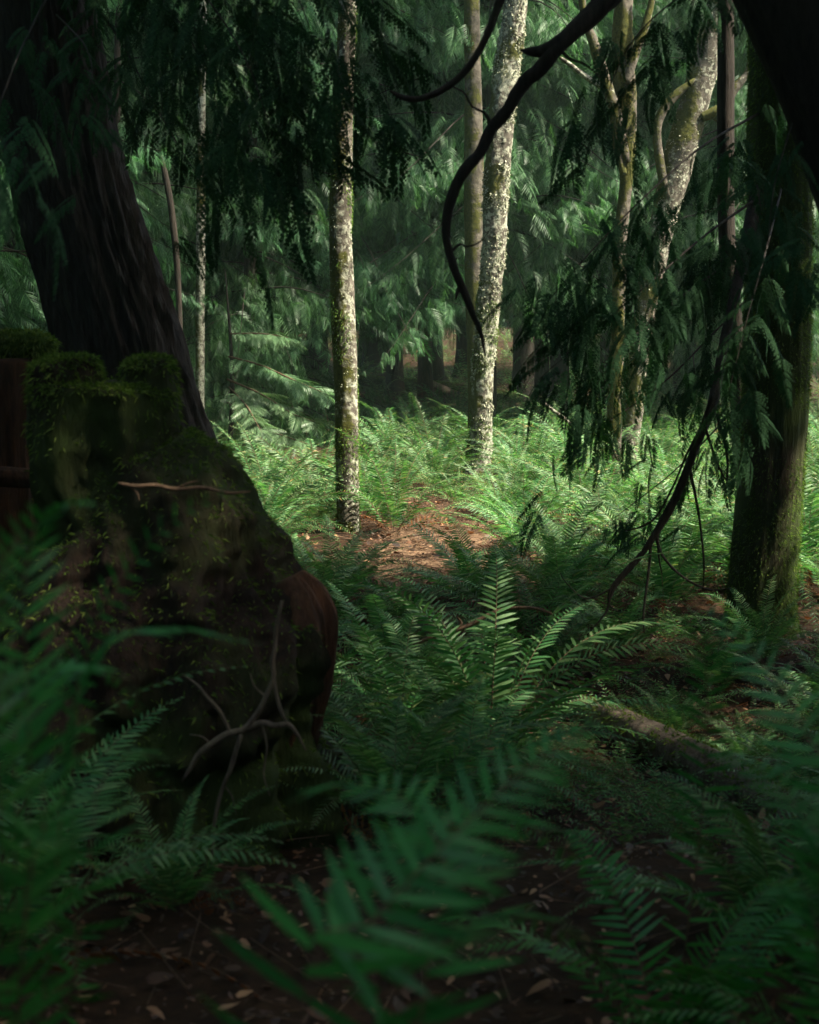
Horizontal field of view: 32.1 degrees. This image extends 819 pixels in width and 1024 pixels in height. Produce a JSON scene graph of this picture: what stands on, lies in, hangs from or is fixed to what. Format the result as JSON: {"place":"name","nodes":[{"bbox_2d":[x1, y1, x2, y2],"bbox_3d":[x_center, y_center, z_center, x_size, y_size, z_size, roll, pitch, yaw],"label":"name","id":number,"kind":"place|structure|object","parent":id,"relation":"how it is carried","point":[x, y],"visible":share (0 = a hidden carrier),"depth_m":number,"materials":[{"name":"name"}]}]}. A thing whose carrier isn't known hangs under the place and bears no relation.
{"place":"outdoors","nodes":[
{"label":"outdoors","id":0,"kind":"place"},
{"bbox_2d":[258,373,549,710],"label":"path","id":1,"kind":"structure","parent":0,"point":[436,564],"depth_m":9.12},
{"bbox_2d":[291,514,426,612],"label":"sword fern","id":2,"kind":"object","parent":1,"relation":"on","point":[318,565],"visible":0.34,"depth_m":8.30,"materials":[{"name":"green plant"}]},
{"bbox_2d":[0,320,818,1023],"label":"ground","id":3,"kind":"structure","parent":0,"point":[132,974],"depth_m":3.78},
{"bbox_2d":[0,466,29,487],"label":"fallen log","id":4,"kind":"object","parent":3,"relation":"on","point":[12,477],"visible":0.34,"depth_m":5.60,"materials":[{"name":"brown wood"}]},
{"bbox_2d":[0,326,64,581],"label":"tree stump","id":5,"kind":"object","parent":3,"relation":"on","point":[19,348],"visible":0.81,"depth_m":6.05,"materials":[{"name":"brown wood"}]},
{"bbox_2d":[0,713,182,905],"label":"sword fern","id":6,"kind":"object","parent":3,"relation":"on","point":[4,793],"visible":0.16,"depth_m":4.13,"materials":[{"name":"green plant"}]},
{"bbox_2d":[0,0,245,332],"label":"cedar tree","id":7,"kind":"object","parent":3,"relation":"on","point":[9,281],"visible":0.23,"depth_m":14.41,"materials":[{"name":"green plant"}]},
{"bbox_2d":[0,499,261,1023],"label":"sword fern","id":8,"kind":"object","parent":3,"relation":"on","point":[28,734],"visible":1,"depth_m":1.55,"materials":[{"name":"green plant"}]},
{"bbox_2d":[48,486,227,1023],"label":"sword fern","id":9,"kind":"object","parent":3,"relation":"on","point":[67,921],"visible":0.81,"depth_m":1.89,"materials":[{"name":"green plant"}]},
{"bbox_2d":[0,666,296,996],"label":"sword fern","id":10,"kind":"object","parent":3,"relation":"on","point":[7,898],"visible":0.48,"depth_m":3.34,"materials":[{"name":"green plant"}]},
{"bbox_2d":[0,0,328,352],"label":"cedar tree","id":11,"kind":"object","parent":3,"relation":"on","point":[142,197],"visible":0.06,"depth_m":16.47,"materials":[{"name":"green plant"}]},
{"bbox_2d":[159,155,182,329],"bbox_3d":[-2.230,-1.705,13.392,0.196,3.238,0.065,0,7,0],"label":"snag","id":12,"kind":"object","parent":3,"relation":"on","point":[173,227],"visible":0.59,"depth_m":13.26,"materials":[{"name":"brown wood"}]},
{"bbox_2d":[0,350,350,869],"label":"tree stump","id":13,"kind":"object","parent":3,"relation":"on","point":[229,566],"visible":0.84,"depth_m":4.42,"materials":[{"name":"brown wood"}]},
{"bbox_2d":[118,481,249,500],"bbox_3d":[-0.661,-0.063,4.175,0.388,0.060,0.014,0,7,0],"label":"dead stick","id":14,"kind":"object","parent":13,"relation":"on","point":[156,485],"visible":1,"depth_m":4.17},
{"bbox_2d":[59,774,325,930],"bbox_3d":[-0.664,0.902,3.791,0.766,0.360,0.646,5,9,37],"label":"sword fern","id":15,"kind":"object","parent":3,"relation":"on","point":[182,882],"visible":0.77,"depth_m":3.79,"materials":[{"name":"green plant"}]},
{"bbox_2d":[17,0,367,343],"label":"cedar tree","id":16,"kind":"object","parent":3,"relation":"on","point":[291,263],"depth_m":18.60,"materials":[{"name":"green plant"}]},
{"bbox_2d":[195,0,206,409],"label":"alder tree","id":17,"kind":"object","parent":3,"relation":"on","point":[200,356],"visible":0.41,"depth_m":14.80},
{"bbox_2d":[0,0,446,441],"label":"cedar tree","id":18,"kind":"object","parent":3,"relation":"on","point":[103,289],"visible":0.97,"depth_m":5.39,"materials":[{"name":"green plant"}]},
{"bbox_2d":[181,600,306,867],"bbox_3d":[-0.468,0.632,4.009,0.357,0.777,0.022,0,7,0],"label":"dead branch","id":19,"kind":"object","parent":3,"relation":"on","point":[251,723],"visible":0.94,"depth_m":4.00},
{"bbox_2d":[121,0,425,452],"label":"cedar tree","id":20,"kind":"object","parent":3,"relation":"on","point":[252,316],"visible":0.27,"depth_m":17.07,"materials":[{"name":"green plant"}]},
{"bbox_2d":[220,269,334,459],"bbox_3d":[-1.341,-1.439,14.785,1.347,2.252,1.499,0,7,0],"label":"hemlock sapling","id":21,"kind":"object","parent":3,"relation":"on","point":[277,340],"visible":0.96,"depth_m":14.88,"materials":[{"name":"green plant"}]},
{"bbox_2d":[258,478,341,544],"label":"sword fern","id":22,"kind":"object","parent":3,"relation":"on","point":[281,509],"visible":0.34,"depth_m":9.44,"materials":[{"name":"green plant"}]},
{"bbox_2d":[236,421,370,512],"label":"sword fern","id":23,"kind":"object","parent":3,"relation":"on","point":[298,472],"visible":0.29,"depth_m":11.26,"materials":[{"name":"green plant"}]},
{"bbox_2d":[252,432,369,533],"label":"sword fern","id":24,"kind":"object","parent":3,"relation":"on","point":[265,485],"visible":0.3,"depth_m":10.47,"materials":[{"name":"green plant"}]},
{"bbox_2d":[251,455,386,531],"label":"sword fern","id":25,"kind":"object","parent":3,"relation":"on","point":[323,508],"visible":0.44,"depth_m":10.84,"materials":[{"name":"green plant"}]},
{"bbox_2d":[226,425,431,506],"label":"sword fern","id":26,"kind":"object","parent":3,"relation":"on","point":[285,467],"visible":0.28,"depth_m":11.66,"materials":[{"name":"green plant"}]},
{"bbox_2d":[243,3,442,399],"bbox_3d":[-0.376,-9.100,23.181,6.582,14.664,7.032,0,7,0],"label":"cedar tree","id":27,"kind":"object","parent":3,"relation":"on","point":[396,366],"visible":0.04,"depth_m":23.77,"materials":[{"name":"brown plant"}]},
{"bbox_2d":[327,0,360,531],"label":"alder tree","id":28,"kind":"object","parent":3,"relation":"on","point":[344,349],"visible":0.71,"depth_m":10.35,"materials":[{"name":"grey plant"}]},
{"bbox_2d":[147,0,573,433],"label":"cedar tree","id":29,"kind":"object","parent":3,"relation":"on","point":[362,255],"visible":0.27,"depth_m":17.27,"materials":[{"name":"green plant"}]},
{"bbox_2d":[288,528,438,622],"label":"sword fern","id":30,"kind":"object","parent":3,"relation":"on","point":[343,589],"visible":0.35,"depth_m":7.82,"materials":[{"name":"green plant"}]},
{"bbox_2d":[272,443,457,527],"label":"sword fern","id":31,"kind":"object","parent":3,"relation":"on","point":[366,491],"visible":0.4,"depth_m":11.26,"materials":[{"name":"green plant"}]},
{"bbox_2d":[357,313,386,371],"bbox_3d":[-0.771,-10.952,27.767,7.384,16.500,7.096,0,7,0],"label":"cedar tree","id":32,"kind":"object","parent":3,"relation":"on","point":[372,349],"depth_m":28.53,"materials":[{"name":"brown plant"}]},
{"bbox_2d":[232,0,523,416],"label":"cedar tree","id":33,"kind":"object","parent":3,"relation":"on","point":[425,371],"visible":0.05,"depth_m":21.29,"materials":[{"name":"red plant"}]},
{"bbox_2d":[323,616,433,735],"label":"sword fern","id":34,"kind":"object","parent":3,"relation":"on","point":[348,654],"visible":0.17,"depth_m":6.36,"materials":[{"name":"green plant"}]},
{"bbox_2d":[303,445,453,515],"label":"sword fern","id":35,"kind":"object","parent":3,"relation":"on","point":[391,479],"visible":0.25,"depth_m":11.73,"materials":[{"name":"green plant"}]},
{"bbox_2d":[323,612,449,772],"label":"sword fern","id":36,"kind":"object","parent":3,"relation":"on","point":[331,713],"visible":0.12,"depth_m":6.00,"materials":[{"name":"green plant"}]},
{"bbox_2d":[311,401,462,460],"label":"sword fern","id":37,"kind":"object","parent":3,"relation":"on","point":[383,421],"visible":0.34,"depth_m":16.18,"materials":[{"name":"green plant"}]},
{"bbox_2d":[277,426,500,532],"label":"sword fern","id":38,"kind":"object","parent":3,"relation":"on","point":[396,507],"visible":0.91,"depth_m":10.39,"materials":[{"name":"green plant"}]},
{"bbox_2d":[340,563,451,628],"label":"sword fern","id":39,"kind":"object","parent":3,"relation":"on","point":[401,611],"visible":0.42,"depth_m":8.01,"materials":[{"name":"green plant"}]},
{"bbox_2d":[331,578,476,687],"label":"sword fern","id":40,"kind":"object","parent":3,"relation":"on","point":[380,632],"visible":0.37,"depth_m":7.38,"materials":[{"name":"green plant"}]},
{"bbox_2d":[0,373,818,1023],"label":"leaf litter","id":41,"kind":"object","parent":3,"relation":"on","point":[312,1011],"visible":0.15,"depth_m":3.89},
{"bbox_2d":[0,370,818,1023],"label":"twig litter","id":42,"kind":"object","parent":3,"relation":"on","point":[430,554],"visible":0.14,"depth_m":5.02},
{"bbox_2d":[194,718,637,1023],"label":"sword fern","id":43,"kind":"object","parent":3,"relation":"on","point":[399,965],"visible":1,"depth_m":1.34,"materials":[{"name":"green plant"}]},
{"bbox_2d":[367,397,500,469],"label":"sword fern","id":44,"kind":"object","parent":3,"relation":"on","point":[459,436],"visible":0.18,"depth_m":15.35,"materials":[{"name":"green plant"}]},
{"bbox_2d":[366,416,503,483],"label":"sword fern","id":45,"kind":"object","parent":3,"relation":"on","point":[424,456],"visible":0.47,"depth_m":13.87,"materials":[{"name":"green plant"}]},
{"bbox_2d":[338,605,534,696],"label":"sword fern","id":46,"kind":"object","parent":3,"relation":"on","point":[424,650],"visible":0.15,"depth_m":6.98,"materials":[{"name":"green plant"}]},
{"bbox_2d":[357,375,518,401],"bbox_3d":[0.328,-2.101,24.276,3.349,0.486,0.336,3,8,21],"label":"fallen log","id":47,"kind":"object","parent":3,"relation":"on","point":[377,380],"visible":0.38,"depth_m":24.30,"materials":[{"name":"brown wood"}]},
{"bbox_2d":[382,447,501,488],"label":"sword fern","id":48,"kind":"object","parent":3,"relation":"on","point":[441,463],"visible":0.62,"depth_m":13.31,"materials":[{"name":"green plant"}]},
{"bbox_2d":[325,579,559,750],"bbox_3d":[-0.005,0.769,6.177,1.321,0.865,1.553,0,7,2],"label":"sword fern","id":49,"kind":"object","parent":3,"relation":"on","point":[416,708],"visible":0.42,"depth_m":6.21,"materials":[{"name":"green plant"}]},
{"bbox_2d":[278,682,622,890],"bbox_3d":[0.017,0.864,4.729,1.252,0.721,1.470,-7,10,-44],"label":"sword fern","id":50,"kind":"object","parent":3,"relation":"on","point":[367,760],"visible":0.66,"depth_m":4.77,"materials":[{"name":"green plant"}]},
{"bbox_2d":[451,318,466,376],"bbox_3d":[1.098,-10.056,26.907,6.739,15.094,7.026,0,7,0],"label":"cedar tree","id":51,"kind":"object","parent":3,"relation":"on","point":[462,344],"visible":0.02,"depth_m":27.67,"materials":[{"name":"brown plant"}]},
{"bbox_2d":[464,0,483,432],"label":"alder tree","id":52,"kind":"object","parent":3,"relation":"on","point":[473,183],"visible":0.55,"depth_m":15.19,"materials":[{"name":"brown plant"}]},
{"bbox_2d":[327,648,635,826],"bbox_3d":[0.238,0.876,5.308,1.308,0.526,1.560,6,7,38],"label":"sword fern","id":53,"kind":"object","parent":3,"relation":"on","point":[479,724],"visible":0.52,"depth_m":5.42,"materials":[{"name":"green plant"}]},
{"bbox_2d":[373,513,593,604],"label":"sword fern","id":54,"kind":"object","parent":3,"relation":"on","point":[462,566],"visible":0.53,"depth_m":8.17,"materials":[{"name":"green plant"}]},
{"bbox_2d":[458,0,526,482],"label":"alder tree","id":55,"kind":"object","parent":3,"relation":"on","point":[505,76],"visible":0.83,"depth_m":13.88,"materials":[{"name":"grey plant"}]},
{"bbox_2d":[433,462,562,518],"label":"sword fern","id":56,"kind":"object","parent":3,"relation":"on","point":[488,496],"visible":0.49,"depth_m":11.29,"materials":[{"name":"green plant"}]},
{"bbox_2d":[446,445,558,507],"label":"sword fern","id":57,"kind":"object","parent":3,"relation":"on","point":[507,487],"visible":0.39,"depth_m":11.89,"materials":[{"name":"green plant"}]},
{"bbox_2d":[188,324,818,935],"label":"fern undergrowth","id":58,"kind":"object","parent":3,"relation":"on","point":[666,820],"visible":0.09,"depth_m":6.13,"materials":[{"name":"green plant"}]},
{"bbox_2d":[272,0,735,427],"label":"cedar tree","id":59,"kind":"object","parent":3,"relation":"on","point":[551,26],"visible":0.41,"depth_m":16.96,"materials":[{"name":"green plant"}]},
{"bbox_2d":[377,147,641,402],"bbox_3d":[2.019,-8.524,23.044,6.066,13.593,6.614,0,7,0],"label":"cedar tree","id":60,"kind":"object","parent":3,"relation":"on","point":[527,349],"visible":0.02,"depth_m":23.72,"materials":[{"name":"brown plant"}]},
{"bbox_2d":[464,430,562,483],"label":"sword fern","id":61,"kind":"object","parent":3,"relation":"on","point":[503,447],"visible":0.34,"depth_m":13.99,"materials":[{"name":"green plant"}]},
{"bbox_2d":[393,530,636,670],"bbox_3d":[0.504,0.468,7.692,1.362,0.713,1.452,4,18,21],"label":"sword fern","id":62,"kind":"object","parent":3,"relation":"on","point":[519,614],"visible":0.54,"depth_m":7.70,"materials":[{"name":"green plant"}]},
{"bbox_2d":[424,461,611,557],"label":"sword fern","id":63,"kind":"object","parent":3,"relation":"on","point":[506,522],"visible":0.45,"depth_m":9.57,"materials":[{"name":"green plant"}]},
{"bbox_2d":[331,544,705,804],"bbox_3d":[0.262,0.722,5.997,2.083,1.154,1.954,2,1,23],"label":"sword fern","id":64,"kind":"object","parent":3,"relation":"on","point":[457,667],"visible":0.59,"depth_m":5.96,"materials":[{"name":"green plant"}]},
{"bbox_2d":[458,422,599,492],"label":"sword fern","id":65,"kind":"object","parent":3,"relation":"on","point":[528,472],"visible":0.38,"depth_m":13.12,"materials":[{"name":"green plant"}]},
{"bbox_2d":[412,550,655,710],"bbox_3d":[0.566,0.584,7.060,1.291,0.702,1.031,1,7,6],"label":"sword fern","id":66,"kind":"object","parent":3,"relation":"on","point":[544,651],"visible":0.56,"depth_m":7.13,"materials":[{"name":"green plant"}]},
{"bbox_2d":[360,0,738,424],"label":"cedar tree","id":67,"kind":"object","parent":3,"relation":"on","point":[541,370],"visible":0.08,"depth_m":18.14,"materials":[{"name":"green plant"}]},
{"bbox_2d":[436,520,679,638],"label":"sword fern","id":68,"kind":"object","parent":3,"relation":"on","point":[551,540],"visible":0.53,"depth_m":7.91,"materials":[{"name":"green plant"}]},
{"bbox_2d":[436,478,682,598],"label":"sword fern","id":69,"kind":"object","parent":3,"relation":"on","point":[554,531],"visible":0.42,"depth_m":8.54,"materials":[{"name":"green plant"}]},
{"bbox_2d":[376,0,745,409],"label":"cedar tree","id":70,"kind":"object","parent":3,"relation":"on","point":[562,367],"visible":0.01,"depth_m":19.18,"materials":[{"name":"green plant"}]},
{"bbox_2d":[483,412,640,495],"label":"sword fern","id":71,"kind":"object","parent":3,"relation":"on","point":[558,461],"visible":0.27,"depth_m":12.68,"materials":[{"name":"green plant"}]},
{"bbox_2d":[522,450,627,513],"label":"sword fern","id":72,"kind":"object","parent":3,"relation":"on","point":[581,479],"visible":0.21,"depth_m":11.81,"materials":[{"name":"green plant"}]},
{"bbox_2d":[495,406,677,490],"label":"sword fern","id":73,"kind":"object","parent":3,"relation":"on","point":[562,440],"visible":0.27,"depth_m":13.46,"materials":[{"name":"green plant"}]},
{"bbox_2d":[506,448,677,530],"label":"sword fern","id":74,"kind":"object","parent":3,"relation":"on","point":[600,516],"visible":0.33,"depth_m":10.72,"materials":[{"name":"green plant"}]},
{"bbox_2d":[437,0,747,419],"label":"cedar tree","id":75,"kind":"object","parent":3,"relation":"on","point":[613,175],"visible":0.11,"depth_m":17.71,"materials":[{"name":"green plant"}]},
{"bbox_2d":[390,0,818,355],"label":"maple tree","id":76,"kind":"object","parent":3,"relation":"on","point":[783,35],"visible":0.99,"depth_m":4.66,"materials":[{"name":"brown plant"}]},
{"bbox_2d":[559,0,654,499],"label":"maple tree","id":77,"kind":"object","parent":3,"relation":"on","point":[623,17],"visible":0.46,"depth_m":12.16,"materials":[{"name":"brown plant"}]},
{"bbox_2d":[412,607,818,1023],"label":"sword fern","id":78,"kind":"object","parent":3,"relation":"on","point":[711,972],"visible":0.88,"depth_m":2.85,"materials":[{"name":"green plant"}]},
{"bbox_2d":[539,498,694,585],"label":"sword fern","id":79,"kind":"object","parent":3,"relation":"on","point":[601,549],"visible":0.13,"depth_m":8.83,"materials":[{"name":"green plant"}]},
{"bbox_2d":[549,476,712,554],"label":"sword fern","id":80,"kind":"object","parent":3,"relation":"on","point":[601,511],"visible":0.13,"depth_m":9.69,"materials":[{"name":"green plant"}]},
{"bbox_2d":[547,433,724,518],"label":"sword fern","id":81,"kind":"object","parent":3,"relation":"on","point":[636,471],"visible":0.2,"depth_m":11.16,"materials":[{"name":"green plant"}]},
{"bbox_2d":[539,489,734,637],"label":"sword fern","id":82,"kind":"object","parent":3,"relation":"on","point":[665,579],"visible":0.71,"depth_m":7.93,"materials":[{"name":"green plant"}]},
{"bbox_2d":[550,566,727,664],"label":"sword fern","id":83,"kind":"object","parent":3,"relation":"on","point":[630,616],"visible":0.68,"depth_m":7.41,"materials":[{"name":"green plant"}]},
{"bbox_2d":[481,0,818,642],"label":"cedar tree","id":84,"kind":"object","parent":3,"relation":"on","point":[772,256],"visible":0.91,"depth_m":6.30,"materials":[{"name":"green plant"}]},
{"bbox_2d":[498,0,818,417],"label":"cedar tree","id":85,"kind":"object","parent":3,"relation":"on","point":[676,362],"visible":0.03,"depth_m":20.07,"materials":[{"name":"green plant"}]},
{"bbox_2d":[510,770,818,1000],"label":"sword fern","id":86,"kind":"object","parent":3,"relation":"on","point":[769,868],"visible":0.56,"depth_m":3.64,"materials":[{"name":"green plant"}]},
{"bbox_2d":[546,686,809,819],"bbox_3d":[1.106,1.004,6.063,0.247,0.214,1.845,-3,8,-23],"label":"fallen log","id":87,"kind":"object","parent":3,"relation":"on","point":[626,717],"visible":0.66,"depth_m":5.90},
{"bbox_2d":[621,0,748,460],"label":"alder tree","id":88,"kind":"object","parent":3,"relation":"on","point":[694,113],"visible":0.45,"depth_m":13.54,"materials":[{"name":"grey plant"}]},
{"bbox_2d":[556,452,818,605],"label":"sword fern","id":89,"kind":"object","parent":3,"relation":"on","point":[706,540],"visible":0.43,"depth_m":8.40,"materials":[{"name":"green plant"}]},
{"bbox_2d":[632,679,743,734],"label":"sword fern","id":90,"kind":"object","parent":3,"relation":"on","point":[679,717],"visible":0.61,"depth_m":6.48,"materials":[{"name":"green plant"}]},
{"bbox_2d":[641,467,734,548],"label":"sword fern","id":91,"kind":"object","parent":3,"relation":"on","point":[692,503],"visible":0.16,"depth_m":9.63,"materials":[{"name":"green plant"}]},
{"bbox_2d":[582,0,818,361],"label":"cedar tree","id":92,"kind":"object","parent":3,"relation":"on","point":[740,112],"visible":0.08,"depth_m":16.87,"materials":[{"name":"green plant"}]},
{"bbox_2d":[636,599,794,706],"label":"sword fern","id":93,"kind":"object","parent":3,"relation":"on","point":[718,669],"visible":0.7,"depth_m":6.88,"materials":[{"name":"green plant"}]},
{"bbox_2d":[615,933,818,1023],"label":"sword fern","id":94,"kind":"object","parent":3,"relation":"on","point":[758,1017],"visible":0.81,"depth_m":2.50,"materials":[{"name":"green plant"}]},
{"bbox_2d":[633,474,818,630],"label":"sword fern","id":95,"kind":"object","parent":3,"relation":"on","point":[810,533],"visible":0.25,"depth_m":8.39,"materials":[{"name":"green plant"}]},
{"bbox_2d":[717,0,743,484],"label":"cedar tree","id":96,"kind":"object","parent":3,"relation":"on","point":[725,91],"visible":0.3,"depth_m":8.43,"materials":[{"name":"brown plant"}]},
{"bbox_2d":[666,574,818,678],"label":"sword fern","id":97,"kind":"object","parent":3,"relation":"on","point":[770,638],"visible":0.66,"depth_m":7.22,"materials":[{"name":"green plant"}]},
{"bbox_2d":[696,710,794,779],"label":"sword fern","id":98,"kind":"object","parent":3,"relation":"on","point":[741,749],"visible":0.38,"depth_m":6.10,"materials":[{"name":"green plant"}]},
{"bbox_2d":[683,462,818,603],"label":"sword fern","id":99,"kind":"object","parent":3,"relation":"on","point":[806,510],"visible":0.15,"depth_m":8.70,"materials":[{"name":"green plant"}]},
{"bbox_2d":[685,712,818,814],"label":"sword fern","id":100,"kind":"object","parent":3,"relation":"on","point":[809,775],"visible":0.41,"depth_m":5.62,"materials":[{"name":"green plant"}]},
{"bbox_2d":[704,642,818,756],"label":"sword fern","id":101,"kind":"object","parent":3,"relation":"on","point":[803,711],"visible":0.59,"depth_m":6.37,"materials":[{"name":"green plant"}]},
{"bbox_2d":[705,606,818,1023],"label":"sword fern","id":102,"kind":"object","parent":3,"relation":"on","point":[811,839],"visible":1,"depth_m":1.80,"materials":[{"name":"green plant"}]},
{"bbox_2d":[718,674,818,840],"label":"sword fern","id":103,"kind":"object","parent":3,"relation":"on","point":[808,779],"visible":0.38,"depth_m":4.83,"materials":[{"name":"green plant"}]},
{"bbox_2d":[749,636,818,707],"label":"sword fern","id":104,"kind":"object","parent":3,"relation":"on","point":[809,663],"visible":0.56,"depth_m":6.85,"materials":[{"name":"green plant"}]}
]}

